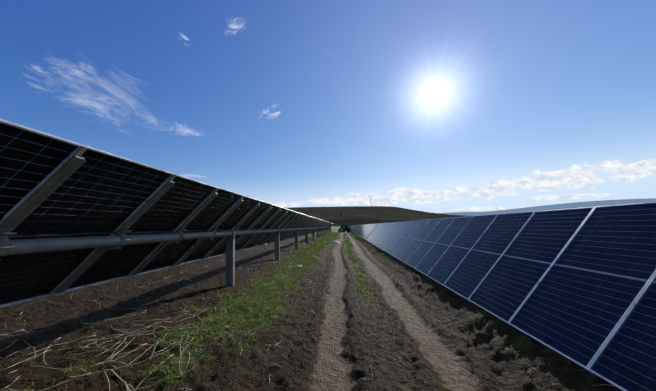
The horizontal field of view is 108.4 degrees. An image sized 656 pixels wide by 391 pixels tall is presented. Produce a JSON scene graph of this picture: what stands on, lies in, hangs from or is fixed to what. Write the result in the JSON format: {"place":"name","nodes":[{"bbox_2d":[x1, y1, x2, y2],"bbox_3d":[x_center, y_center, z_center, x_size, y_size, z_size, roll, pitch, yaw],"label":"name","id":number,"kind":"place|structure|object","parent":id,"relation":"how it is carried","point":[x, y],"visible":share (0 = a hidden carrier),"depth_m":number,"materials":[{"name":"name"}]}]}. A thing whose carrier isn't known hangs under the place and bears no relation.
{"place":"outdoors","nodes":[
{"label":"outdoors","id":0,"kind":"place"},
{"bbox_2d":[0,226,621,390],"bbox_3d":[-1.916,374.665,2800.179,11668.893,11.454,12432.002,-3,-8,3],"label":"ground","id":1,"kind":"structure","parent":0,"point":[325,358],"depth_m":3.53,"materials":[{"name":"soil"}]},
{"bbox_2d":[0,118,332,308],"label":"solar panel array","id":2,"kind":"object","parent":1,"relation":"on","point":[74,216],"visible":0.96,"depth_m":2.94,"materials":[{"name":"black glass"}]},
{"bbox_2d":[1,246,591,390],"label":"grass","id":3,"kind":"structure","parent":1,"relation":"on","point":[292,272],"depth_m":4.54,"materials":[{"name":"green plant"}]},
{"bbox_2d":[0,250,613,390],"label":"cut straw","id":4,"kind":"object","parent":1,"relation":"on","point":[127,387],"visible":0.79,"depth_m":3.05,"materials":[{"name":"beige plant"}]},
{"bbox_2d":[265,231,381,254],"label":"grass","id":5,"kind":"structure","parent":1,"relation":"on","point":[320,243],"depth_m":23.74,"materials":[{"name":"green plant"}]},
{"bbox_2d":[338,223,349,231],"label":"tractor","id":6,"kind":"object","parent":1,"relation":"on","point":[344,227],"visible":0.92,"depth_m":70.84,"materials":[{"name":"green metal"}]},
{"bbox_2d":[350,223,378,238],"bbox_3d":[6.928,8.662,60.136,1.626,2.214,69.600,-3,-8,3],"label":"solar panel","id":7,"kind":"object","parent":1,"relation":"on","point":[364,231],"visible":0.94,"depth_m":34.66,"materials":[{"name":"blue glass"}]},
{"bbox_2d":[366,202,655,390],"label":"solar panel array","id":8,"kind":"object","parent":1,"relation":"on","point":[577,286],"visible":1,"depth_m":3.34,"materials":[{"name":"blue glass"}]},
{"bbox_2d":[0,0,655,212],"label":"sky","id":9,"kind":"structure","parent":0,"point":[432,106],"materials":[{"name":"blue"}]},
{"bbox_2d":[286,206,468,226],"bbox_3d":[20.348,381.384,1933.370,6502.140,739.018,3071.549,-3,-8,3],"label":"hill","id":10,"kind":"structure","parent":0,"point":[361,214],"depth_m":1954.51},
{"bbox_2d":[439,198,655,215],"bbox_3d":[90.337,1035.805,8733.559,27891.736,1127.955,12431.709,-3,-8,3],"label":"mountains","id":11,"kind":"structure","parent":0,"point":[580,204],"depth_m":8022.48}
]}

